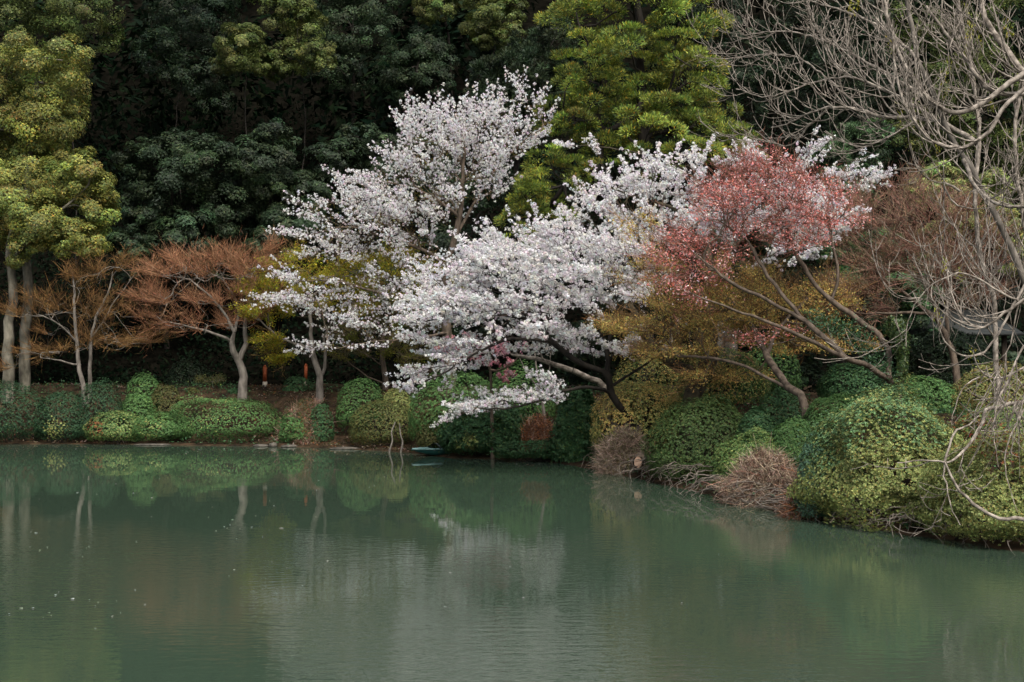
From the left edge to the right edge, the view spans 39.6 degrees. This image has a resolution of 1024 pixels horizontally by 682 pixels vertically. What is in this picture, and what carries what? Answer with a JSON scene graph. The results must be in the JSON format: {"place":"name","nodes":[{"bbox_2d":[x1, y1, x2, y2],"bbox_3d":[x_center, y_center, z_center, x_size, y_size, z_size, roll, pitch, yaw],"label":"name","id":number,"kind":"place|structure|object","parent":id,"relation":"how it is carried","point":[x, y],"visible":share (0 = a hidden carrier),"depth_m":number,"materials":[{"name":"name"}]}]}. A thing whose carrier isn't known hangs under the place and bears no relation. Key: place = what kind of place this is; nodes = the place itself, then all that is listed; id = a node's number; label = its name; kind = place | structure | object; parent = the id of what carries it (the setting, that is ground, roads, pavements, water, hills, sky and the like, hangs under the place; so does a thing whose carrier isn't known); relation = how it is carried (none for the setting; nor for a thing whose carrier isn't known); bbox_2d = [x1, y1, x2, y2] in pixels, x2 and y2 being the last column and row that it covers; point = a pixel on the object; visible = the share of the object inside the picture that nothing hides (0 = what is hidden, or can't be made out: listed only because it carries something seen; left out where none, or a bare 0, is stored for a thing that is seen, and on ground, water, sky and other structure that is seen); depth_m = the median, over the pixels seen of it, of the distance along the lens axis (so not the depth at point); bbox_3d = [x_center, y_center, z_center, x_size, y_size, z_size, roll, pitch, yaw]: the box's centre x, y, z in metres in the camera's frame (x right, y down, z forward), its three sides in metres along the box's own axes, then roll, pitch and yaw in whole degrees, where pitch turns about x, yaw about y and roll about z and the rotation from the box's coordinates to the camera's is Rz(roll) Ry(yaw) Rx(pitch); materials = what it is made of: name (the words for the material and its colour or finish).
{"place":"outdoors","nodes":[
{"label":"outdoors","id":0,"kind":"place"},
{"bbox_2d":[0,444,1023,681],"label":"water","id":1,"kind":"structure","parent":0,"point":[604,575],"depth_m":17.89,"materials":[{"name":"green liquid"}]},
{"bbox_2d":[411,443,462,454],"bbox_3d":[-1.832,2.868,37.419,1.920,0.383,0.893,0,0,-37],"label":"rowing boat","id":2,"kind":"object","parent":1,"relation":"on","point":[429,450],"visible":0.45,"depth_m":37.00,"materials":[{"name":"teal paint"}]},
{"bbox_2d":[0,0,1023,385],"bbox_3d":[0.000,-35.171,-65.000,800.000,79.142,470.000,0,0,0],"label":"hillside","id":3,"kind":"structure","parent":0,"point":[540,6],"depth_m":62.44,"materials":[{"name":"green plant"}]},
{"bbox_2d":[0,0,125,266],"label":"evergreen tree","id":4,"kind":"object","parent":3,"relation":"on","point":[26,10],"visible":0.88,"depth_m":54.42,"materials":[{"name":"green plant"}]},
{"bbox_2d":[100,128,259,348],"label":"shrubby tree","id":5,"kind":"object","parent":3,"relation":"on","point":[185,160],"visible":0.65,"depth_m":48.26,"materials":[{"name":"green plant"}]},
{"bbox_2d":[128,0,242,227],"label":"evergreen tree","id":6,"kind":"object","parent":3,"relation":"on","point":[166,42],"visible":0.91,"depth_m":57.92,"materials":[{"name":"green plant"}]},
{"bbox_2d":[208,22,283,243],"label":"evergreen tree","id":7,"kind":"object","parent":3,"relation":"on","point":[246,42],"visible":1,"depth_m":54.06,"materials":[{"name":"green plant"}]},
{"bbox_2d":[207,117,341,330],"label":"shrubby tree","id":8,"kind":"object","parent":3,"relation":"on","point":[270,175],"visible":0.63,"depth_m":49.19,"materials":[{"name":"green plant"}]},
{"bbox_2d":[246,0,337,230],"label":"evergreen tree","id":9,"kind":"object","parent":3,"relation":"on","point":[293,28],"visible":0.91,"depth_m":55.86,"materials":[{"name":"green plant"}]},
{"bbox_2d":[302,0,403,194],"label":"evergreen tree","id":10,"kind":"object","parent":3,"relation":"on","point":[365,29],"visible":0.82,"depth_m":59.77,"materials":[{"name":"green plant"}]},
{"bbox_2d":[290,120,475,313],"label":"shrubby tree","id":11,"kind":"object","parent":3,"relation":"on","point":[346,142],"visible":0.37,"depth_m":50.50,"materials":[{"name":"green plant"}]},
{"bbox_2d":[379,26,459,228],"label":"evergreen tree","id":12,"kind":"object","parent":3,"relation":"on","point":[430,64],"visible":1,"depth_m":56.39,"materials":[{"name":"green plant"}]},
{"bbox_2d":[411,0,483,160],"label":"evergreen tree","id":13,"kind":"object","parent":3,"relation":"on","point":[442,7],"visible":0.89,"depth_m":60.10,"materials":[{"name":"green plant"}]},
{"bbox_2d":[379,162,576,361],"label":"shrubby tree","id":14,"kind":"object","parent":3,"relation":"on","point":[443,243],"visible":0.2,"depth_m":47.83,"materials":[{"name":"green plant"}]},
{"bbox_2d":[457,0,529,228],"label":"evergreen tree","id":15,"kind":"object","parent":3,"relation":"on","point":[496,11],"visible":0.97,"depth_m":55.86,"materials":[{"name":"green plant"}]},
{"bbox_2d":[0,0,1023,216],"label":"woodland","id":16,"kind":"object","parent":3,"relation":"on","point":[435,30],"visible":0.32,"depth_m":62.85,"materials":[{"name":"green plant"}]},
{"bbox_2d":[0,17,1023,386],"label":"undergrowth","id":17,"kind":"object","parent":3,"relation":"on","point":[64,375],"visible":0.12,"depth_m":52.05,"materials":[{"name":"green plant"}]},
{"bbox_2d":[456,15,580,333],"bbox_3d":[0.274,-5.800,50.739,4.670,11.325,5.586,0,0,0],"label":"evergreen tree","id":18,"kind":"object","parent":3,"relation":"on","point":[542,51],"visible":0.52,"depth_m":49.46,"materials":[{"name":"green plant"}]},
{"bbox_2d":[670,0,836,178],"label":"evergreen tree","id":19,"kind":"object","parent":3,"relation":"on","point":[757,107],"visible":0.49,"depth_m":57.99,"materials":[{"name":"green plant"}]},
{"bbox_2d":[793,0,912,237],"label":"evergreen tree","id":20,"kind":"object","parent":3,"relation":"on","point":[843,115],"visible":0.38,"depth_m":55.72,"materials":[{"name":"green plant"}]},
{"bbox_2d":[871,0,1023,220],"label":"evergreen tree","id":21,"kind":"object","parent":3,"relation":"on","point":[984,66],"visible":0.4,"depth_m":57.16,"materials":[{"name":"green plant"}]},
{"bbox_2d":[0,383,1023,551],"bbox_3d":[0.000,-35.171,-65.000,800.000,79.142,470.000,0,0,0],"label":"ground","id":22,"kind":"structure","parent":0,"point":[1015,546],"depth_m":41.24,"materials":[{"name":"green plant"}]},
{"bbox_2d":[0,380,52,441],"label":"shrub","id":23,"kind":"object","parent":22,"relation":"on","point":[13,427],"visible":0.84,"depth_m":41.37,"materials":[{"name":"green plant"}]},
{"bbox_2d":[0,29,95,391],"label":"broadleaf tree","id":24,"kind":"object","parent":22,"relation":"on","point":[63,79],"visible":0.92,"depth_m":44.72,"materials":[{"name":"green plant"}]},
{"bbox_2d":[0,143,121,402],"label":"broadleaf tree","id":25,"kind":"object","parent":22,"relation":"on","point":[23,222],"visible":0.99,"depth_m":43.35,"materials":[{"name":"green plant"}]},
{"bbox_2d":[32,390,89,442],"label":"shrub","id":26,"kind":"object","parent":22,"relation":"on","point":[59,429],"visible":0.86,"depth_m":41.43,"materials":[{"name":"green plant"}]},
{"bbox_2d":[0,241,187,406],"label":"maple tree","id":27,"kind":"object","parent":22,"relation":"on","point":[99,303],"visible":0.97,"depth_m":43.45,"materials":[{"name":"brown plant"}]},
{"bbox_2d":[72,377,124,441],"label":"shrub","id":28,"kind":"object","parent":22,"relation":"on","point":[98,395],"visible":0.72,"depth_m":41.76,"materials":[{"name":"green plant"}]},
{"bbox_2d":[82,410,143,444],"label":"shrub","id":29,"kind":"object","parent":22,"relation":"on","point":[110,432],"visible":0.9,"depth_m":41.20,"materials":[{"name":"green plant"}]},
{"bbox_2d":[119,393,157,425],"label":"shrub","id":30,"kind":"object","parent":22,"relation":"on","point":[138,408],"visible":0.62,"depth_m":42.59,"materials":[{"name":"green plant"}]},
{"bbox_2d":[125,371,161,413],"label":"shrub","id":31,"kind":"object","parent":22,"relation":"on","point":[145,383],"visible":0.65,"depth_m":43.22,"materials":[{"name":"green plant"}]},
{"bbox_2d":[133,443,170,445],"bbox_3d":[-10.359,2.991,40.998,1.140,0.062,0.449,0,0,0],"label":"edge stone","id":32,"kind":"object","parent":22,"relation":"on","point":[155,444],"visible":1,"depth_m":40.84,"materials":[{"name":"grey stone"}]},
{"bbox_2d":[126,408,196,441],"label":"shrub","id":33,"kind":"object","parent":22,"relation":"on","point":[153,434],"visible":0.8,"depth_m":41.21,"materials":[{"name":"green plant"}]},
{"bbox_2d":[148,383,183,421],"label":"shrub","id":34,"kind":"object","parent":22,"relation":"on","point":[165,388],"visible":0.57,"depth_m":42.87,"materials":[{"name":"green plant"}]},
{"bbox_2d":[165,353,214,386],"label":"shrub","id":35,"kind":"object","parent":22,"relation":"on","point":[180,377],"visible":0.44,"depth_m":45.36,"materials":[{"name":"green plant"}]},
{"bbox_2d":[185,386,199,394],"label":"shrub","id":36,"kind":"object","parent":22,"relation":"on","point":[193,389],"visible":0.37,"depth_m":43.88,"materials":[{"name":"green plant"}]},
{"bbox_2d":[100,224,296,401],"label":"maple tree","id":37,"kind":"object","parent":22,"relation":"on","point":[234,263],"visible":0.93,"depth_m":43.07,"materials":[{"name":"brown plant"}]},
{"bbox_2d":[194,372,225,387],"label":"pruned shrub","id":38,"kind":"object","parent":22,"relation":"on","point":[209,380],"visible":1,"depth_m":44.51,"materials":[{"name":"green plant"}]},
{"bbox_2d":[160,394,282,443],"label":"shrub","id":39,"kind":"object","parent":22,"relation":"on","point":[210,430],"visible":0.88,"depth_m":41.17,"materials":[{"name":"green plant"}]},
{"bbox_2d":[263,365,266,385],"bbox_3d":[-7.851,1.148,45.200,0.125,0.769,0.125,0,0,0],"label":"orange post","id":40,"kind":"object","parent":22,"relation":"on","point":[264,375],"visible":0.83,"depth_m":45.14,"materials":[{"name":"paint"}]},
{"bbox_2d":[274,407,309,442],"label":"shrub","id":41,"kind":"object","parent":22,"relation":"on","point":[295,436],"visible":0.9,"depth_m":40.57,"materials":[{"name":"green plant"}]},
{"bbox_2d":[280,374,315,390],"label":"shrub","id":42,"kind":"object","parent":22,"relation":"on","point":[297,380],"visible":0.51,"depth_m":43.98,"materials":[{"name":"green plant"}]},
{"bbox_2d":[270,394,337,444],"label":"dry bush","id":43,"kind":"object","parent":22,"relation":"on","point":[304,409],"visible":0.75,"depth_m":40.82,"materials":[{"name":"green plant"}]},
{"bbox_2d":[304,364,307,383],"bbox_3d":[-6.636,1.132,45.800,0.104,0.797,0.104,0,0,0],"label":"orange post","id":44,"kind":"object","parent":22,"relation":"on","point":[306,371],"visible":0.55,"depth_m":45.75,"materials":[{"name":"paint"}]},
{"bbox_2d":[309,400,335,442],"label":"shrub","id":45,"kind":"object","parent":22,"relation":"on","point":[324,406],"visible":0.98,"depth_m":40.66,"materials":[{"name":"green plant"}]},
{"bbox_2d":[329,447,359,449],"bbox_3d":[-4.603,2.984,39.469,0.985,0.090,0.447,0,0,0],"label":"edge stone","id":46,"kind":"object","parent":22,"relation":"on","point":[343,448],"visible":0.8,"depth_m":39.30,"materials":[{"name":"grey stone"}]},
{"bbox_2d":[221,227,469,400],"bbox_3d":[-5.069,-0.832,42.677,7.987,5.468,6.293,0,0,19],"label":"maple tree","id":47,"kind":"object","parent":22,"relation":"on","point":[273,342],"visible":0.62,"depth_m":42.87,"materials":[{"name":"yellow plant"}]},
{"bbox_2d":[336,376,385,432],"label":"shrub","id":48,"kind":"object","parent":22,"relation":"on","point":[358,403],"visible":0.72,"depth_m":40.86,"materials":[{"name":"green plant"}]},
{"bbox_2d":[347,399,416,445],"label":"shrub","id":49,"kind":"object","parent":22,"relation":"on","point":[354,432],"visible":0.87,"depth_m":39.37,"materials":[{"name":"green plant"}]},
{"bbox_2d":[312,285,462,389],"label":"maple tree","id":50,"kind":"object","parent":22,"relation":"on","point":[384,352],"visible":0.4,"depth_m":43.60,"materials":[{"name":"brown plant"}]},
{"bbox_2d":[380,388,412,426],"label":"shrub","id":51,"kind":"object","parent":22,"relation":"on","point":[402,393],"visible":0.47,"depth_m":41.07,"materials":[{"name":"green plant"}]},
{"bbox_2d":[240,64,560,405],"bbox_3d":[-3.192,-2.989,40.356,9.160,10.073,8.139,0,0,0],"label":"cherry tree","id":52,"kind":"object","parent":22,"relation":"on","point":[408,123],"visible":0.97,"depth_m":39.91,"materials":[{"name":"white plant"}]},
{"bbox_2d":[415,404,448,453],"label":"shrub","id":53,"kind":"object","parent":22,"relation":"on","point":[429,440],"visible":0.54,"depth_m":37.58,"materials":[{"name":"green plant"}]},
{"bbox_2d":[407,368,507,440],"bbox_3d":[-1.453,1.736,38.622,2.899,2.135,2.702,0,0,0],"label":"shrub","id":54,"kind":"object","parent":22,"relation":"on","point":[414,422],"visible":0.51,"depth_m":37.86,"materials":[{"name":"green plant"}]},
{"bbox_2d":[435,332,527,458],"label":"blossom tree","id":55,"kind":"object","parent":22,"relation":"on","point":[509,361],"visible":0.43,"depth_m":35.55,"materials":[{"name":"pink plant"}]},
{"bbox_2d":[432,394,532,455],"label":"shrub","id":56,"kind":"object","parent":22,"relation":"on","point":[448,437],"visible":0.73,"depth_m":36.21,"materials":[{"name":"green plant"}]},
{"bbox_2d":[0,377,1023,542],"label":"ground cover","id":57,"kind":"object","parent":22,"relation":"on","point":[597,394],"visible":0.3,"depth_m":40.61,"materials":[{"name":"green plant"}]},
{"bbox_2d":[632,451,645,467],"bbox_3d":[2.823,2.624,31.443,0.260,0.298,0.938,0,0,10],"label":"cut log","id":58,"kind":"object","parent":57,"relation":"on","point":[641,455],"visible":0.81,"depth_m":31.01,"materials":[{"name":"beige wood"}]},
{"bbox_2d":[487,354,557,423],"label":"shrub","id":59,"kind":"object","parent":22,"relation":"on","point":[534,406],"visible":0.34,"depth_m":37.73,"materials":[{"name":"green plant"}]},
{"bbox_2d":[512,411,553,452],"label":"dry bush","id":60,"kind":"object","parent":22,"relation":"on","point":[542,428],"visible":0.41,"depth_m":36.16,"materials":[{"name":"brown plant"}]},
{"bbox_2d":[516,343,551,435],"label":"bare sapling","id":61,"kind":"object","parent":22,"relation":"on","point":[543,408],"visible":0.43,"depth_m":36.77,"materials":[{"name":"grey plant"}]},
{"bbox_2d":[382,199,686,432],"bbox_3d":[0.543,-0.058,32.983,7.235,6.361,7.341,0,0,0],"label":"cherry tree","id":62,"kind":"object","parent":22,"relation":"on","point":[496,254],"visible":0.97,"depth_m":32.12,"materials":[{"name":"white plant"}]},
{"bbox_2d":[487,438,594,461],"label":"shrub","id":63,"kind":"object","parent":22,"relation":"on","point":[504,451],"visible":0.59,"depth_m":35.28,"materials":[{"name":"green plant"}]},
{"bbox_2d":[492,327,615,435],"bbox_3d":[0.934,1.106,35.068,3.112,3.225,1.868,0,0,18],"label":"branch","id":64,"kind":"object","parent":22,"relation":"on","point":[599,382],"visible":0.44,"depth_m":35.02,"materials":[{"name":"grey plant"}]},
{"bbox_2d":[542,380,605,462],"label":"shrub","id":65,"kind":"object","parent":22,"relation":"on","point":[571,426],"visible":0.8,"depth_m":34.70,"materials":[{"name":"green plant"}]},
{"bbox_2d":[587,421,657,474],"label":"dry bush","id":66,"kind":"object","parent":22,"relation":"on","point":[623,444],"visible":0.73,"depth_m":32.12,"materials":[{"name":"brown plant"}]},
{"bbox_2d":[493,0,768,388],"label":"conifer tree","id":67,"kind":"object","parent":22,"relation":"on","point":[641,97],"visible":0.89,"depth_m":43.58,"materials":[{"name":"green plant"}]},
{"bbox_2d":[589,380,682,451],"bbox_3d":[3.042,1.827,33.718,2.464,1.828,2.234,0,0,0],"label":"shrub","id":68,"kind":"object","parent":22,"relation":"on","point":[621,421],"visible":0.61,"depth_m":33.20,"materials":[{"name":"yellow plant"}]},
{"bbox_2d":[605,355,682,428],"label":"shrub","id":69,"kind":"object","parent":22,"relation":"on","point":[650,379],"visible":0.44,"depth_m":34.75,"materials":[{"name":"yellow plant"}]},
{"bbox_2d":[543,209,824,392],"bbox_3d":[4.852,-0.647,40.589,8.201,6.395,4.132,0,0,12],"label":"shrubby tree","id":70,"kind":"object","parent":22,"relation":"on","point":[813,370],"visible":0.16,"depth_m":40.08,"materials":[{"name":"yellow plant"}]},
{"bbox_2d":[639,393,746,482],"bbox_3d":[4.002,2.076,30.207,2.675,1.936,2.190,0,0,0],"label":"shrub","id":71,"kind":"object","parent":22,"relation":"on","point":[662,453],"visible":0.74,"depth_m":29.63,"materials":[{"name":"green plant"}]},
{"bbox_2d":[508,125,896,448],"bbox_3d":[3.995,-1.546,34.573,9.676,8.258,10.886,0,0,21],"label":"cherry tree","id":72,"kind":"object","parent":22,"relation":"on","point":[628,181],"visible":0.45,"depth_m":35.82,"materials":[{"name":"white plant"}]},
{"bbox_2d":[714,331,723,370],"bbox_3d":[5.155,0.180,36.501,0.553,1.187,0.434,0,0,0],"label":"garden stone","id":73,"kind":"object","parent":22,"relation":"on","point":[720,339],"visible":0.04,"depth_m":36.34,"materials":[{"name":"grey stone"}]},
{"bbox_2d":[673,344,772,412],"bbox_3d":[5.110,0.960,34.523,2.454,1.770,2.248,0,0,0],"label":"shrub","id":74,"kind":"object","parent":22,"relation":"on","point":[727,394],"visible":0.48,"depth_m":33.98,"materials":[{"name":"green plant"}]},
{"bbox_2d":[575,179,883,425],"bbox_3d":[5.219,-0.867,32.206,7.704,5.728,6.982,0,0,0],"label":"maple tree","id":75,"kind":"object","parent":22,"relation":"on","point":[702,320],"visible":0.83,"depth_m":31.51,"materials":[{"name":"brown plant"}]},
{"bbox_2d":[723,328,737,366],"bbox_3d":[5.634,0.190,36.795,0.378,1.030,0.407,0,0,0],"label":"garden stone","id":76,"kind":"object","parent":22,"relation":"on","point":[730,345],"visible":0.19,"depth_m":36.63,"materials":[{"name":"grey stone"}]},
{"bbox_2d":[702,432,799,507],"bbox_3d":[4.645,2.558,26.299,2.048,1.779,1.990,0,0,-19],"label":"dry bush","id":77,"kind":"object","parent":22,"relation":"on","point":[756,467],"visible":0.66,"depth_m":26.00,"materials":[{"name":"brown plant"}]},
{"bbox_2d":[709,426,794,491],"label":"shrub","id":78,"kind":"object","parent":22,"relation":"on","point":[722,451],"visible":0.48,"depth_m":27.31,"materials":[{"name":"green plant"}]},
{"bbox_2d":[733,405,775,462],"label":"shrub","id":79,"kind":"object","parent":22,"relation":"on","point":[766,423],"visible":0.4,"depth_m":28.44,"materials":[{"name":"green plant"}]},
{"bbox_2d":[611,127,910,411],"bbox_3d":[5.418,-1.421,29.490,6.731,6.024,5.511,0,0,-24],"label":"maple tree","id":80,"kind":"object","parent":22,"relation":"on","point":[901,372],"visible":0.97,"depth_m":28.65,"materials":[{"name":"pink plant"}]},
{"bbox_2d":[741,344,802,396],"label":"shrub","id":81,"kind":"object","parent":22,"relation":"on","point":[785,366],"visible":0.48,"depth_m":35.84,"materials":[{"name":"green plant"}]},
{"bbox_2d":[757,384,801,434],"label":"shrub","id":82,"kind":"object","parent":22,"relation":"on","point":[775,402],"visible":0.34,"depth_m":29.71,"materials":[{"name":"green plant"}]},
{"bbox_2d":[770,414,814,465],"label":"shrub","id":83,"kind":"object","parent":22,"relation":"on","point":[788,427],"visible":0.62,"depth_m":27.11,"materials":[{"name":"green plant"}]},
{"bbox_2d":[580,452,1023,554],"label":"exposed roots","id":84,"kind":"object","parent":22,"relation":"on","point":[764,507],"visible":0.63,"depth_m":25.42,"materials":[{"name":"brown wood"}]},
{"bbox_2d":[765,466,859,520],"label":"dry bush","id":85,"kind":"object","parent":22,"relation":"on","point":[788,512],"visible":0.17,"depth_m":24.13,"materials":[{"name":"brown plant"}]},
{"bbox_2d":[786,419,849,520],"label":"shrub","id":86,"kind":"object","parent":22,"relation":"on","point":[802,465],"visible":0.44,"depth_m":23.82,"materials":[{"name":"green plant"}]},
{"bbox_2d":[801,392,871,433],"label":"shrub","id":87,"kind":"object","parent":22,"relation":"on","point":[835,398],"visible":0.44,"depth_m":28.33,"materials":[{"name":"green plant"}]},
{"bbox_2d":[812,179,879,391],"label":"tree","id":88,"kind":"object","parent":22,"relation":"on","point":[842,361],"visible":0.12,"depth_m":37.72,"materials":[{"name":"brown plant"}]},
{"bbox_2d":[680,0,1023,535],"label":"bare tree","id":89,"kind":"object","parent":22,"relation":"on","point":[948,128],"visible":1,"depth_m":23.65,"materials":[{"name":"grey plant"}]},
{"bbox_2d":[808,117,895,356],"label":"pine tree","id":90,"kind":"object","parent":22,"relation":"on","point":[851,129],"visible":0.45,"depth_m":42.24,"materials":[{"name":"green plant"}]},
{"bbox_2d":[814,362,894,403],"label":"shrub","id":91,"kind":"object","parent":22,"relation":"on","point":[855,382],"visible":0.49,"depth_m":32.03,"materials":[{"name":"green plant"}]},
{"bbox_2d":[786,226,951,388],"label":"tree","id":92,"kind":"object","parent":22,"relation":"on","point":[921,320],"visible":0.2,"depth_m":37.84,"materials":[{"name":"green plant"}]},
{"bbox_2d":[785,372,988,531],"bbox_3d":[6.204,1.761,24.113,3.324,2.474,4.103,0,0,0],"label":"shrub","id":93,"kind":"object","parent":22,"relation":"on","point":[927,419],"visible":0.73,"depth_m":22.90,"materials":[{"name":"green plant"}]},
{"bbox_2d":[775,150,1023,401],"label":"maple tree","id":94,"kind":"object","parent":22,"relation":"on","point":[868,264],"visible":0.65,"depth_m":32.70,"materials":[{"name":"brown plant"}]},
{"bbox_2d":[818,251,1023,391],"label":"shrubby tree","id":95,"kind":"object","parent":22,"relation":"on","point":[1012,356],"visible":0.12,"depth_m":40.54,"materials":[{"name":"green plant"}]},
{"bbox_2d":[878,375,967,413],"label":"shrub","id":96,"kind":"object","parent":22,"relation":"on","point":[931,380],"visible":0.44,"depth_m":28.69,"materials":[{"name":"green plant"}]},
{"bbox_2d":[863,310,1023,394],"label":"garden hut","id":97,"kind":"object","parent":22,"relation":"on","point":[1005,333],"visible":0.19,"depth_m":38.98,"materials":[{"name":"brown wood"}]},
{"bbox_2d":[892,322,998,399],"bbox_3d":[10.575,0.519,34.437,2.636,1.943,2.459,0,0,0],"label":"shrub","id":98,"kind":"object","parent":22,"relation":"on","point":[962,340],"visible":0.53,"depth_m":33.88,"materials":[{"name":"green plant"}]},
{"bbox_2d":[896,424,1023,545],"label":"shrub","id":99,"kind":"object","parent":22,"relation":"on","point":[990,524],"visible":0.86,"depth_m":20.75,"materials":[{"name":"green plant"}]},
{"bbox_2d":[903,160,1023,371],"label":"tree","id":100,"kind":"object","parent":22,"relation":"on","point":[986,180],"visible":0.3,"depth_m":39.99,"materials":[{"name":"green plant"}]},
{"bbox_2d":[943,361,1023,413],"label":"shrub","id":101,"kind":"object","parent":22,"relation":"on","point":[970,375],"visible":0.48,"depth_m":28.41,"materials":[{"name":"green plant"}]},
{"bbox_2d":[951,402,1023,446],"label":"shrub","id":102,"kind":"object","parent":22,"relation":"on","point":[966,431],"visible":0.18,"depth_m":24.26,"materials":[{"name":"green plant"}]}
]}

